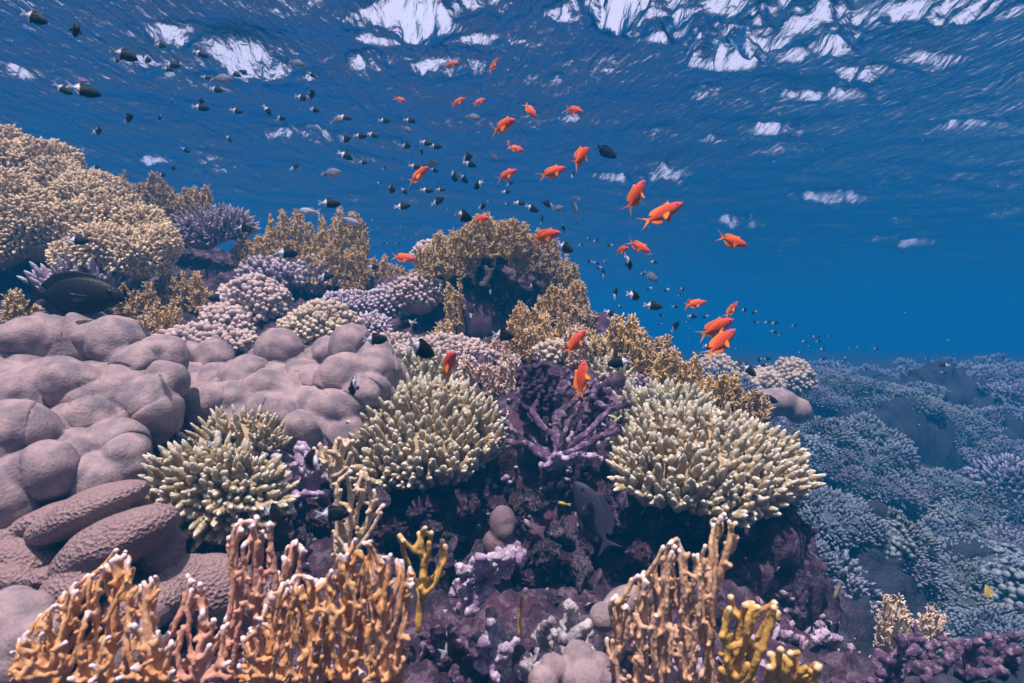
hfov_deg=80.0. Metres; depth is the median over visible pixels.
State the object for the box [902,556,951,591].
plate coral
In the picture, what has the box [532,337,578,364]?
knobby coral
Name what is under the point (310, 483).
dead branching coral
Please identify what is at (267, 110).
damselfish
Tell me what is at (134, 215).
feathery coral
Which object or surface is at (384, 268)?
fire coral
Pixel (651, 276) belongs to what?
grey fish
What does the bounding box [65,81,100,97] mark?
damselfish
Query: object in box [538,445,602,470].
dead branching coral
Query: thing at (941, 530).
plate coral
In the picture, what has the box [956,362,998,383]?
plate coral
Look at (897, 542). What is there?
plate coral
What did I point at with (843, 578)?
damselfish
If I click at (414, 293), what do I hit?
knobby coral
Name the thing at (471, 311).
damselfish
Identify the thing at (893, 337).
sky
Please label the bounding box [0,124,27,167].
feathery coral
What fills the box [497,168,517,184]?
anthias
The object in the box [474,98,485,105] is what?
anthias
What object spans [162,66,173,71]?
damselfish
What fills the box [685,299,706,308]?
anthias
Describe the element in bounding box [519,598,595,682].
dead branching coral
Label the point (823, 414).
plate coral
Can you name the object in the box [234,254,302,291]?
finger coral
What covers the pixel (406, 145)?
damselfish
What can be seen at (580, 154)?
anthias
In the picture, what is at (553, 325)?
damselfish
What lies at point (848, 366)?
plate coral
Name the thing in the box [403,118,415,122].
damselfish
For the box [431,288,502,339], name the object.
lobed coral
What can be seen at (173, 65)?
damselfish
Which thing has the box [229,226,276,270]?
fire coral
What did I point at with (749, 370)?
damselfish
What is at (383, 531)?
encrusted rock
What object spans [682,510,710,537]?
encrusted rock
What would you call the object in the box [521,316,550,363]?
fire coral
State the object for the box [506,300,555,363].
fire coral
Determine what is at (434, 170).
damselfish
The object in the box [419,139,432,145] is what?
damselfish
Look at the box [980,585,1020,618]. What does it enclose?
plate coral
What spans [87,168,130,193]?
feathery coral
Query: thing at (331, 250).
fire coral
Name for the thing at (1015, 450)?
plate coral
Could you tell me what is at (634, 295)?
damselfish
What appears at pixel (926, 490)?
plate coral
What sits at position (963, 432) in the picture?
plate coral
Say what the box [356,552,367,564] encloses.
encrusted rock
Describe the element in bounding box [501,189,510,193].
damselfish
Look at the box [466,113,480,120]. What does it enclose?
grey fish
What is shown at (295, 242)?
fire coral
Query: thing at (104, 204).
feathery coral
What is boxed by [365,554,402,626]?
coral
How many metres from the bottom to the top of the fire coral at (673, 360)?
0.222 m
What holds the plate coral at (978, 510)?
on the plate coral at (1004, 524)
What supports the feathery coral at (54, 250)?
on the finger coral at (37, 276)
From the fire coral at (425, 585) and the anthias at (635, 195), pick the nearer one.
the fire coral at (425, 585)
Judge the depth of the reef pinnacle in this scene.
3.00 m
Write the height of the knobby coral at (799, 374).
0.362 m
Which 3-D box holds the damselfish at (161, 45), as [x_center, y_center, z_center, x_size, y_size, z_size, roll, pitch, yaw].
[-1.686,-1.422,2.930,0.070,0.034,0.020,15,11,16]
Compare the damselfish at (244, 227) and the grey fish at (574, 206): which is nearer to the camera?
the damselfish at (244, 227)
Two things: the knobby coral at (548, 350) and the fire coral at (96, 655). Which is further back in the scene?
the knobby coral at (548, 350)
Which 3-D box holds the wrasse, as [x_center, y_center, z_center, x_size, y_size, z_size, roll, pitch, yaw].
[0.122,0.409,1.546,0.060,0.010,0.010,10,-7,0]
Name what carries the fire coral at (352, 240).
on the fire coral at (353, 283)
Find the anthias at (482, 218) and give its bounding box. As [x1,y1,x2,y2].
[473,214,488,225]
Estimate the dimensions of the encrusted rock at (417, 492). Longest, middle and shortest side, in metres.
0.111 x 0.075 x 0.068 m
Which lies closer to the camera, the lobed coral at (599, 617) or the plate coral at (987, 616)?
the lobed coral at (599, 617)
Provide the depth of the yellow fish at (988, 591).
2.79 m
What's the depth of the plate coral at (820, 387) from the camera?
5.85 m
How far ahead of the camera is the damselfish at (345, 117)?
2.93 m
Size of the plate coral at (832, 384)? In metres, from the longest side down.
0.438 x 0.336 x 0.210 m
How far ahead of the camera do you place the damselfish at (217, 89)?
2.73 m
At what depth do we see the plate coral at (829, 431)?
4.11 m
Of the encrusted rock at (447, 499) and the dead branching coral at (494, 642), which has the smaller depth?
the dead branching coral at (494, 642)
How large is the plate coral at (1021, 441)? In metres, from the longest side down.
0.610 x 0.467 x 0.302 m
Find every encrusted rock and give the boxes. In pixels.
[284,503,298,523]
[290,497,316,532]
[292,524,316,549]
[307,501,331,530]
[328,521,343,541]
[340,479,347,501]
[341,489,372,522]
[352,519,373,540]
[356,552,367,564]
[363,542,380,557]
[368,485,391,510]
[372,512,395,545]
[387,512,416,544]
[406,505,421,524]
[411,487,437,504]
[411,493,442,520]
[417,513,453,552]
[419,518,445,535]
[427,498,443,518]
[428,528,459,568]
[439,493,459,518]
[443,558,455,577]
[452,486,477,522]
[461,539,484,564]
[468,495,480,517]
[487,494,508,511]
[508,492,525,516]
[510,564,547,587]
[514,550,533,578]
[519,484,549,516]
[532,539,561,568]
[543,515,577,548]
[545,517,553,537]
[546,593,565,607]
[554,582,563,586]
[558,550,573,567]
[559,525,579,552]
[566,547,594,593]
[571,584,597,594]
[579,537,597,559]
[585,474,606,493]
[601,483,633,532]
[606,530,618,541]
[621,499,639,531]
[623,536,656,570]
[638,506,662,539]
[656,579,680,606]
[670,552,699,578]
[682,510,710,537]
[688,561,693,580]
[714,528,739,548]
[724,506,737,529]
[728,553,737,569]
[734,523,758,542]
[736,539,748,547]
[778,503,800,529]
[782,569,815,611]
[788,605,808,627]
[798,514,806,532]
[803,523,818,546]
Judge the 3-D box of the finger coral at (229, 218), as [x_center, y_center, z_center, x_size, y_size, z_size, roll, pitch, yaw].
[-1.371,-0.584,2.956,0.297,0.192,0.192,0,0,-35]
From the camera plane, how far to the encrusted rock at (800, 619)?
1.54 m
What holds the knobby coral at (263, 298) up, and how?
on the reef seabed
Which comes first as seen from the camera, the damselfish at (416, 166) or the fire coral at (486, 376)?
the fire coral at (486, 376)
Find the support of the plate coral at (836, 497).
on the reef seabed
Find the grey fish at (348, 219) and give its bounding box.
[336,213,359,225]
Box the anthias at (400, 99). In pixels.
[394,97,405,102]
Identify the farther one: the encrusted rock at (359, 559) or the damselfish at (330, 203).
the damselfish at (330, 203)
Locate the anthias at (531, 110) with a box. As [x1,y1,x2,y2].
[523,104,535,118]
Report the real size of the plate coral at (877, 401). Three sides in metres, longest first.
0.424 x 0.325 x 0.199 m
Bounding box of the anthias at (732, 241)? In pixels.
[718,230,746,249]
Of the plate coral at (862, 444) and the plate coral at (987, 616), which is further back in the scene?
the plate coral at (862, 444)
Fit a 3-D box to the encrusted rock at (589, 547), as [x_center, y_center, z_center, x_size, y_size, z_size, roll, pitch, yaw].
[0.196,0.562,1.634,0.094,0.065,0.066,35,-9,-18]
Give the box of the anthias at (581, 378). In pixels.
[573,360,591,401]
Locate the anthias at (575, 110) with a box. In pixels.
[564,105,582,114]
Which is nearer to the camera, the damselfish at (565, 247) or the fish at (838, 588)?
the fish at (838, 588)
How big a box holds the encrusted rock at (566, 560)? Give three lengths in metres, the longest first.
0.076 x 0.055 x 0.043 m
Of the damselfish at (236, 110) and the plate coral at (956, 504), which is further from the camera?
the plate coral at (956, 504)
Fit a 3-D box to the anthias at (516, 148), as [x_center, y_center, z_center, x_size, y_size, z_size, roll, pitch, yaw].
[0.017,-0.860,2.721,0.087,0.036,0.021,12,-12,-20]
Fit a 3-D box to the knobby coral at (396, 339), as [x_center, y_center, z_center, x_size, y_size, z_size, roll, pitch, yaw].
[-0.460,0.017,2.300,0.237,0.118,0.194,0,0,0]
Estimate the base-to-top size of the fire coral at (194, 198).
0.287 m
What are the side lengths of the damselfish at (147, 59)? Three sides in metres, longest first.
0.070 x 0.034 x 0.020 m
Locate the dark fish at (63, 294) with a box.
[23,271,124,316]
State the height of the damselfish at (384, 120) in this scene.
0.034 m
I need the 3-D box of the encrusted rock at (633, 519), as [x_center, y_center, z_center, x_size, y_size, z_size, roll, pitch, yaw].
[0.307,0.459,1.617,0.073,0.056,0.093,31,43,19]
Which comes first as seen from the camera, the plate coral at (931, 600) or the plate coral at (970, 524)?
the plate coral at (931, 600)
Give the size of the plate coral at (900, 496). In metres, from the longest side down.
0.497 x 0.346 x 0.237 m
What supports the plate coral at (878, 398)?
on the reef seabed
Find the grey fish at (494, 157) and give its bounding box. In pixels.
[490,152,497,161]
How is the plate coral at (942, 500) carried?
on the plate coral at (956, 504)
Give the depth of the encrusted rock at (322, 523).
1.43 m
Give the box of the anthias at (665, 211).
[636,202,682,230]
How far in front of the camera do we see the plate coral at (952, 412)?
5.58 m
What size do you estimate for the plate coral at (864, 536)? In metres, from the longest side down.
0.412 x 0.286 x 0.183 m
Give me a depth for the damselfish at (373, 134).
3.20 m
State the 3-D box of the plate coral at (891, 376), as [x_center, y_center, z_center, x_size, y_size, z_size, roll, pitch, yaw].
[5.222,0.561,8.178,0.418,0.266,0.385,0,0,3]
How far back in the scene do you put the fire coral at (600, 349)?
2.11 m
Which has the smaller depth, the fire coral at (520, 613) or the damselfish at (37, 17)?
the fire coral at (520, 613)
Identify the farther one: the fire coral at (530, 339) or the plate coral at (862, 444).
the plate coral at (862, 444)
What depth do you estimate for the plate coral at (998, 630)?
2.49 m
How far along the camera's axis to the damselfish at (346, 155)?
2.61 m
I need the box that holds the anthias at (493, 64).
[489,57,498,72]
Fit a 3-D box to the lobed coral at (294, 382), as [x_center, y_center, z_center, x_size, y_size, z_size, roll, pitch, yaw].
[-0.710,0.194,1.828,0.785,0.500,0.581,0,0,0]
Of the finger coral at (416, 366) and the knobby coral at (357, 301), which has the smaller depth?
the finger coral at (416, 366)
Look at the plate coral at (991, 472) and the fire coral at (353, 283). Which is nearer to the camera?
the fire coral at (353, 283)
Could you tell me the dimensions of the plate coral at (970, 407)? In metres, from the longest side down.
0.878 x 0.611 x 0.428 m
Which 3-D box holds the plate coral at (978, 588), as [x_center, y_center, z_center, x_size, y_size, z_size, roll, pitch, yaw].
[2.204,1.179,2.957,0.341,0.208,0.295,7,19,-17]
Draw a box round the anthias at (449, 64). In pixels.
[444,60,459,67]
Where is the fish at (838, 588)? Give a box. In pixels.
[834,581,843,598]
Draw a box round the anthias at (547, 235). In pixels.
[529,228,560,242]
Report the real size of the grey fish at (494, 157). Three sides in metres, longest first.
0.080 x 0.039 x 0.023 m
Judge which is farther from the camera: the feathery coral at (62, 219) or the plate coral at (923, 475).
the plate coral at (923, 475)
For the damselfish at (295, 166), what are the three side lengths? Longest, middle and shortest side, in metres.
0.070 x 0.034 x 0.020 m
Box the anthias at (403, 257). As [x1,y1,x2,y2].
[393,253,415,263]
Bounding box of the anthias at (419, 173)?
[407,166,428,188]
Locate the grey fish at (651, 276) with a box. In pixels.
[644,269,657,281]
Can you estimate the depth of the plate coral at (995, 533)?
3.35 m
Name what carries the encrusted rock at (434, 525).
on the encrusted rock at (446, 533)
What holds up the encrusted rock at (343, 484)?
on the encrusted rock at (363, 509)
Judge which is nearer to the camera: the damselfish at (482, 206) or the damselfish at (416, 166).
the damselfish at (482, 206)
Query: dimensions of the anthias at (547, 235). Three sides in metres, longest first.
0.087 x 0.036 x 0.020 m
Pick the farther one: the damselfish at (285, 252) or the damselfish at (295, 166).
the damselfish at (295, 166)
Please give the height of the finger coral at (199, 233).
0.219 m
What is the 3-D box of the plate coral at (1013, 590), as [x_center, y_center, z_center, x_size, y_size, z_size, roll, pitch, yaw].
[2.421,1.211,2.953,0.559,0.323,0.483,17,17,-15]
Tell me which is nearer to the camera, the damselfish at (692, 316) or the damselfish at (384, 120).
the damselfish at (692, 316)
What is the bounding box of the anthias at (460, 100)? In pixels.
[452,97,465,106]
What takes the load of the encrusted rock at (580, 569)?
on the reef seabed
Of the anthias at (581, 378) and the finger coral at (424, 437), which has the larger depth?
the finger coral at (424, 437)
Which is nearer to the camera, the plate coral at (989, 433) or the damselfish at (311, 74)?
the damselfish at (311, 74)
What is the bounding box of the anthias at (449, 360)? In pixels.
[439,351,457,384]
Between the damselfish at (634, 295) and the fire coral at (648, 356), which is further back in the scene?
the fire coral at (648, 356)
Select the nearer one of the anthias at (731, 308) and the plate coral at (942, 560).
the anthias at (731, 308)
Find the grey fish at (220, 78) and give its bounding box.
[210,73,232,83]
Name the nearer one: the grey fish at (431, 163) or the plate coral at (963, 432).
the grey fish at (431, 163)
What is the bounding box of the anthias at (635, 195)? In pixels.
[623,180,644,215]
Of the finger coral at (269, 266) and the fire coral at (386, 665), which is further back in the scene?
the finger coral at (269, 266)
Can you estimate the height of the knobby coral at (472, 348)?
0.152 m
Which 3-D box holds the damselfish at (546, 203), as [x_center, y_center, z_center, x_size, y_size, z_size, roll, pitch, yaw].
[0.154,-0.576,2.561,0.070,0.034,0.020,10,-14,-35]
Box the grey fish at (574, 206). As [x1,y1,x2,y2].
[571,197,577,213]
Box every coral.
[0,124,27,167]
[0,165,46,199]
[0,188,69,261]
[0,211,29,268]
[0,287,38,322]
[0,308,190,527]
[0,479,272,632]
[0,585,69,682]
[2,134,87,174]
[7,548,179,682]
[17,254,132,290]
[27,155,87,187]
[41,198,92,241]
[45,238,88,271]
[46,169,117,201]
[63,220,121,272]
[73,185,144,222]
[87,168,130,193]
[94,602,172,682]
[97,223,177,281]
[103,276,163,320]
[110,203,174,228]
[118,170,136,194]
[131,170,180,221]
[133,220,185,257]
[137,300,182,334]
[137,429,299,552]
[151,320,257,352]
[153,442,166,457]
[154,269,212,316]
[160,573,235,682]
[167,184,214,224]
[172,206,232,249]
[179,404,292,459]
[182,323,409,460]
[196,202,260,240]
[197,301,256,334]
[212,515,297,682]
[214,272,294,322]
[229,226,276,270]
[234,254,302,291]
[237,537,414,682]
[240,328,258,353]
[263,208,317,262]
[270,440,330,501]
[276,298,362,345]
[278,539,307,643]
[293,253,337,294]
[297,239,347,294]
[312,437,354,490]
[314,206,370,276]
[320,288,376,315]
[331,466,385,573]
[336,248,370,291]
[343,372,514,492]
[357,309,392,333]
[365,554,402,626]
[367,254,392,280]
[367,282,413,319]
[370,331,415,348]
[388,271,444,314]
[389,263,407,278]
[393,346,462,385]
[397,526,448,632]
[400,331,501,365]
[409,238,438,266]
[413,227,482,285]
[418,623,483,682]
[428,319,455,335]
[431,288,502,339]
[443,278,465,333]
[448,544,526,617]
[457,211,530,265]
[458,353,501,396]
[469,608,521,682]
[482,505,521,554]
[484,336,512,363]
[490,352,525,393]
[500,366,623,472]
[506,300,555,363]
[513,228,561,281]
[514,357,563,427]
[518,594,524,634]
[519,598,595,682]
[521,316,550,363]
[528,640,628,682]
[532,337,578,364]
[537,277,589,333]
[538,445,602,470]
[540,253,585,313]
[544,309,599,353]
[559,326,591,370]
[568,300,598,337]
[571,382,633,446]
[574,349,637,382]
[583,337,613,364]
[589,584,652,632]
[600,313,649,374]
[605,397,826,528]
[605,512,738,682]
[607,377,718,420]
[627,338,658,378]
[647,344,705,393]
[649,334,675,373]
[675,365,703,390]
[698,352,740,375]
[698,370,744,411]
[702,367,748,386]
[716,594,781,682]
[727,382,775,430]
[732,373,763,393]
[741,365,786,389]
[761,388,811,423]
[764,646,822,682]
[769,416,804,438]
[770,356,818,396]
[774,416,788,422]
[778,425,806,441]
[784,419,822,434]
[794,415,857,447]
[795,487,827,510]
[797,496,872,545]
[799,429,841,462]
[800,391,820,404]
[800,442,829,470]
[807,385,843,412]
[808,360,863,376]
[808,486,875,521]
[810,620,870,657]
[812,409,832,418]
[814,369,842,378]
[814,377,837,398]
[814,458,842,473]
[815,537,842,578]
[816,374,847,395]
[817,539,891,611]
[818,360,860,369]
[820,417,872,455]
[821,462,871,484]
[823,504,891,553]
[826,416,865,431]
[828,373,874,396]
[829,406,873,416]
[829,471,890,497]
[833,393,856,408]
[833,446,858,467]
[842,411,918,449]
[845,390,879,409]
[846,450,892,476]
[850,363,882,372]
[854,376,880,395]
[860,470,929,510]
[865,394,889,410]
[866,436,921,477]
[866,621,1023,682]
[869,374,884,378]
[873,518,917,559]
[873,592,950,655]
[876,381,909,398]
[877,395,890,400]
[877,465,922,492]
[878,365,917,376]
[885,386,951,417]
[886,506,941,560]
[888,373,900,379]
[893,357,923,366]
[894,359,920,367]
[898,622,970,656]
[901,489,929,519]
[902,380,950,398]
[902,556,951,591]
[906,502,962,521]
[907,465,929,477]
[909,478,949,503]
[914,467,930,481]
[917,504,962,531]
[917,514,986,544]
[919,467,977,501]
[924,559,963,599]
[924,573,1000,615]
[925,547,949,569]
[925,594,953,627]
[931,356,965,365]
[931,490,959,504]
[937,535,1023,586]
[939,398,986,419]
[939,507,991,533]
[939,553,1000,590]
[941,402,977,423]
[942,602,976,635]
[943,414,978,445]
[946,499,986,512]
[952,499,1004,527]
[953,404,995,431]
[953,440,975,465]
[954,474,1006,507]
[955,604,1023,648]
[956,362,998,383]
[957,468,974,477]
[960,356,984,365]
[961,442,988,465]
[962,453,1023,500]
[966,435,1023,464]
[966,524,1023,552]
[967,492,1004,516]
[969,476,1023,527]
[970,420,1010,441]
[972,353,1022,366]
[972,404,1020,428]
[972,579,984,597]
[976,381,1023,408]
[979,546,1023,619]
[980,363,1021,383]
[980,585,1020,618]
[980,598,1023,622]
[981,622,1023,649]
[983,435,1023,462]
[986,540,1023,559]
[991,369,1023,385]
[991,514,1020,532]
[996,362,1023,379]
[998,492,1023,525]
[1001,404,1023,419]
[1006,518,1023,532]
[1018,439,1023,458]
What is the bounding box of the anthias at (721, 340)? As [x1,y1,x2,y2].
[700,329,735,362]
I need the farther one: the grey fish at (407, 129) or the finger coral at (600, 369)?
the grey fish at (407, 129)
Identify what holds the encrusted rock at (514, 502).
on the reef seabed
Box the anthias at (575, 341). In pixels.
[563,330,585,355]
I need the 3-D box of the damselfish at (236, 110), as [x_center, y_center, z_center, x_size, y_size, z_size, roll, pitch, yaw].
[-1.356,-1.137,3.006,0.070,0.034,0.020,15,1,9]
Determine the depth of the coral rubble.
1.63 m
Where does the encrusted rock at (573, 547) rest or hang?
on the encrusted rock at (589, 547)
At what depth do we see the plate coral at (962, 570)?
2.85 m
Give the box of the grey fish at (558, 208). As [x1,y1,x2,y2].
[552,205,563,210]
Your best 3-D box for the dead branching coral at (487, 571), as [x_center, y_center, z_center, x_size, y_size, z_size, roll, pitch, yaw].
[-0.049,0.470,1.175,0.157,0.174,0.138,0,0,0]
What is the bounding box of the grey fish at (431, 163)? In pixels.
[422,160,437,166]
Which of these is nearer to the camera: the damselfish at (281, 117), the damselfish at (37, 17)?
the damselfish at (37, 17)
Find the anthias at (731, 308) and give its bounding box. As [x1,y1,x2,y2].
[721,302,737,316]
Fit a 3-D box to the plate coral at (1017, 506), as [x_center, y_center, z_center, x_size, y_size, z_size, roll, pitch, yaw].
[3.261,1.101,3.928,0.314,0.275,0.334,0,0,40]
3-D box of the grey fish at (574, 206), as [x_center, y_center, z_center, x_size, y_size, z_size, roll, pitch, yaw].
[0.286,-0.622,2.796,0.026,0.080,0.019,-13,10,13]
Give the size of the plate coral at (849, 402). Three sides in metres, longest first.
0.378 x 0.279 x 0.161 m
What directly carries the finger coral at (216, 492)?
on the reef seabed
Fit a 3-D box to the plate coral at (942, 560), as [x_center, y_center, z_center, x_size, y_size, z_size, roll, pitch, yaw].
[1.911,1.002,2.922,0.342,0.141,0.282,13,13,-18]
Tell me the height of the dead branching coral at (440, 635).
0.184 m
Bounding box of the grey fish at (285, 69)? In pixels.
[281,63,287,73]
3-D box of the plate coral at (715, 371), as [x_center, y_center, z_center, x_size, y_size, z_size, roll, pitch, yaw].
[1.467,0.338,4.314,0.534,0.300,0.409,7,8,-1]
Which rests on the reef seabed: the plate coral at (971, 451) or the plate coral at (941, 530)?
the plate coral at (971, 451)
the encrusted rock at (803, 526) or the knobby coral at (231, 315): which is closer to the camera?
the encrusted rock at (803, 526)
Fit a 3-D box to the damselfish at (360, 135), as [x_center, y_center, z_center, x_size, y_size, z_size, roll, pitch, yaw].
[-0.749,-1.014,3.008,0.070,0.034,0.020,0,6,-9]
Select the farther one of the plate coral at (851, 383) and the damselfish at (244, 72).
the plate coral at (851, 383)
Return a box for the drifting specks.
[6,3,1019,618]
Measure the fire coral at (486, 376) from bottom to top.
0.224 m
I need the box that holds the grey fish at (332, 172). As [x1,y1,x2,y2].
[321,168,341,176]
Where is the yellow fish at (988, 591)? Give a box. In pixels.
[984,584,994,604]
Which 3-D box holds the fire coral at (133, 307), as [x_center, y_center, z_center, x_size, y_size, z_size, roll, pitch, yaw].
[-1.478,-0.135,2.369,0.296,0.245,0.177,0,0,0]
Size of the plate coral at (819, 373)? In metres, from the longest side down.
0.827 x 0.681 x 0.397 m
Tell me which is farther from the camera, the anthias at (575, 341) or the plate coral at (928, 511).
the plate coral at (928, 511)
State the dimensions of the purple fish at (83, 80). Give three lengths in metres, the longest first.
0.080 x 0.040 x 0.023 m
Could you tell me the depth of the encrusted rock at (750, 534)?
1.58 m
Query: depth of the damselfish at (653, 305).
2.15 m
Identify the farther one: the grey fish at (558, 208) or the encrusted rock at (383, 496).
the grey fish at (558, 208)
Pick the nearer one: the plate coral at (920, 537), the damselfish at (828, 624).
the damselfish at (828, 624)
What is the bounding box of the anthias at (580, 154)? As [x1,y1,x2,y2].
[571,146,588,172]
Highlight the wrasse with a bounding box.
[549,500,570,505]
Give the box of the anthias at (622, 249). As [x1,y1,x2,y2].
[617,245,627,254]
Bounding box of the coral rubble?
[78,292,899,682]
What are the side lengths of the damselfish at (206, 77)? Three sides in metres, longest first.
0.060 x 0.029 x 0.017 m
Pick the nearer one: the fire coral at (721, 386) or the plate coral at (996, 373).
the fire coral at (721, 386)
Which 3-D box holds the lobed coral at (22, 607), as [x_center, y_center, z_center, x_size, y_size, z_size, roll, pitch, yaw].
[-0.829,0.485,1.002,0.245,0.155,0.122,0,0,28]
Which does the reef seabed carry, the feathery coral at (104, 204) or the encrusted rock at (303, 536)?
the encrusted rock at (303, 536)
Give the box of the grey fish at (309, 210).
[298,207,320,214]
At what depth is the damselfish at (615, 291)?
2.85 m
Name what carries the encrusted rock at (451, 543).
on the encrusted rock at (449, 569)
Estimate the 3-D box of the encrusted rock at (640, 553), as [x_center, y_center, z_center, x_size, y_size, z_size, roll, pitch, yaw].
[0.328,0.546,1.562,0.082,0.090,0.107,43,13,22]
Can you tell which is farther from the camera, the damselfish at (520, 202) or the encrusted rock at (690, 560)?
the damselfish at (520, 202)
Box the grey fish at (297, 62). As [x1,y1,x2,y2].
[289,59,303,66]
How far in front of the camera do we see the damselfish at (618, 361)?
1.62 m
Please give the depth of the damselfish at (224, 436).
1.32 m
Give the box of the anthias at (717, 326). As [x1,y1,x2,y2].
[694,317,733,342]
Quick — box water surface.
[0,0,1023,328]
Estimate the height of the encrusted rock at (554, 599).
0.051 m
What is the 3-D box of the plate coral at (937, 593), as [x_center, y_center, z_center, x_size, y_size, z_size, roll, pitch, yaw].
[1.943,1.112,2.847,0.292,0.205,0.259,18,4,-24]
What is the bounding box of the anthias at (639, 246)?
[628,237,650,252]
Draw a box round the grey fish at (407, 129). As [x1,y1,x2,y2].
[401,124,411,132]
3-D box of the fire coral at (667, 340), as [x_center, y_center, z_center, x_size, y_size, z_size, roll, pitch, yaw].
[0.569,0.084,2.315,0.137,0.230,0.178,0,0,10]
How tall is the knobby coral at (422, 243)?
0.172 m
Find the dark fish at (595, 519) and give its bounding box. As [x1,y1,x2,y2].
[573,481,623,558]
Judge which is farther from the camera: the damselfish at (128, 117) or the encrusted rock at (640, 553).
the damselfish at (128, 117)
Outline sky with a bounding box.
[0,0,1023,345]
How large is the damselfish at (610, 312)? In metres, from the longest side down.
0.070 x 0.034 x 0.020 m
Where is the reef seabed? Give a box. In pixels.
[0,243,1023,682]
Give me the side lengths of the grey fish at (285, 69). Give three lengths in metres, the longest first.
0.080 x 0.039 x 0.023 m
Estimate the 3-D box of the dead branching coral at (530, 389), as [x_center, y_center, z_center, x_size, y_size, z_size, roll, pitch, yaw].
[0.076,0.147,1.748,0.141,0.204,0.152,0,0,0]
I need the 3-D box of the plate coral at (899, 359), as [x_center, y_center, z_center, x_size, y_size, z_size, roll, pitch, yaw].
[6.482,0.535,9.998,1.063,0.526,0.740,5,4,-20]
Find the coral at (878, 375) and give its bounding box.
[869,374,884,378]
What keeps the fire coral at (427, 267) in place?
on the reef seabed
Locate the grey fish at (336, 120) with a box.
[329,115,344,123]
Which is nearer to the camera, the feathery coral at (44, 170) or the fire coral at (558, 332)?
the fire coral at (558, 332)
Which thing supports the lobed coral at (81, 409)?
on the reef seabed
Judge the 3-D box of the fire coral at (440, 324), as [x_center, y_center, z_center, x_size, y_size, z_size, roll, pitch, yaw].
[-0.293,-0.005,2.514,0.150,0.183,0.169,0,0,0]
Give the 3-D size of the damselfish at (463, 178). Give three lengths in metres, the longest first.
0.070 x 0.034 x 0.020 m
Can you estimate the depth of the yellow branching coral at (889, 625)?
1.48 m
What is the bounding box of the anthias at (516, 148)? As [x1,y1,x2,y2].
[508,145,524,152]
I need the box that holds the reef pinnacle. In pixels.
[435,219,569,313]
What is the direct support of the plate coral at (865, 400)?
on the plate coral at (833, 413)
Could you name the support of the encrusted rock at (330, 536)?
on the reef seabed
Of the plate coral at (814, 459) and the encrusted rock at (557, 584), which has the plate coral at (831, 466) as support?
the plate coral at (814, 459)
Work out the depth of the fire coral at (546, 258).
2.73 m
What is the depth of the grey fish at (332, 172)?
2.69 m
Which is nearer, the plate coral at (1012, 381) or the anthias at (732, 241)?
the anthias at (732, 241)
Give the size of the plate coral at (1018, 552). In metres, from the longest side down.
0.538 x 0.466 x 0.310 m
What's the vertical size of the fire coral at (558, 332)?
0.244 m
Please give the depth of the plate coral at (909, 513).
3.89 m
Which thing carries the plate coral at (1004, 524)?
on the plate coral
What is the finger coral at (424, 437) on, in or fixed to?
on the reef seabed
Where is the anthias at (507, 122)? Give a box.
[492,116,514,136]
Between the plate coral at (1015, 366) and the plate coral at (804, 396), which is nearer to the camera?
the plate coral at (804, 396)
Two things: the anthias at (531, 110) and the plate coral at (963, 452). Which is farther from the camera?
the plate coral at (963, 452)
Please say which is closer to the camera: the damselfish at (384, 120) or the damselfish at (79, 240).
the damselfish at (79, 240)
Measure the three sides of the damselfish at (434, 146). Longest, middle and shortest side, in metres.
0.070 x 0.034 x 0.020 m
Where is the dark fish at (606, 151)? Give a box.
[595,142,616,158]
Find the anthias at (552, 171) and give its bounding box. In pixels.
[536,164,565,179]
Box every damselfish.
[19,9,47,24]
[52,81,72,94]
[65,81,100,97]
[65,235,89,244]
[69,21,81,38]
[92,126,102,134]
[109,47,137,61]
[124,113,133,123]
[143,56,151,62]
[154,42,165,48]
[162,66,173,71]
[163,61,180,68]
[181,147,189,152]
[191,103,209,110]
[192,49,208,57]
[201,75,210,79]
[206,433,236,447]
[207,294,226,302]
[210,85,222,92]
[228,71,240,76]
[229,107,242,113]
[236,223,251,231]
[239,69,250,75]
[262,105,271,115]
[264,503,286,522]
[273,247,297,257]
[277,115,285,120]
[289,164,298,170]
[294,93,308,100]
[304,449,319,472]
[306,70,315,77]
[306,89,314,100]
[310,106,319,112]
[314,505,349,521]
[318,198,340,207]
[318,272,333,279]
[337,114,351,120]
[337,150,352,159]
[340,135,350,142]
[348,375,358,395]
[353,132,366,138]
[362,333,387,344]
[367,131,378,137]
[367,264,378,269]
[378,117,390,122]
[388,184,395,193]
[394,202,410,209]
[398,319,416,328]
[401,142,411,148]
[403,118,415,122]
[407,336,434,358]
[408,163,420,169]
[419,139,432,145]
[420,187,433,192]
[429,143,441,149]
[429,167,438,172]
[431,197,443,206]
[436,187,445,191]
[438,639,462,661]
[451,171,457,181]
[455,209,471,221]
[459,173,467,183]
[463,153,472,161]
[463,160,475,167]
[469,307,473,317]
[474,179,482,189]
[478,202,485,209]
[492,328,513,340]
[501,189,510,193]
[513,200,525,205]
[525,203,538,212]
[526,299,531,310]
[528,280,535,289]
[542,200,553,208]
[548,320,557,334]
[557,241,572,252]
[603,309,615,316]
[607,356,632,367]
[613,287,617,299]
[624,252,632,269]
[626,290,639,300]
[643,301,662,309]
[670,321,678,332]
[687,314,696,318]
[741,363,755,375]
[765,394,777,403]
[808,620,830,635]
[839,574,846,582]
[939,363,950,366]
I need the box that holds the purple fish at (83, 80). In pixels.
[75,77,88,82]
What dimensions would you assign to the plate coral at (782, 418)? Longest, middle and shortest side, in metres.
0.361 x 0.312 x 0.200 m
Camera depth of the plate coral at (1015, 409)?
5.87 m

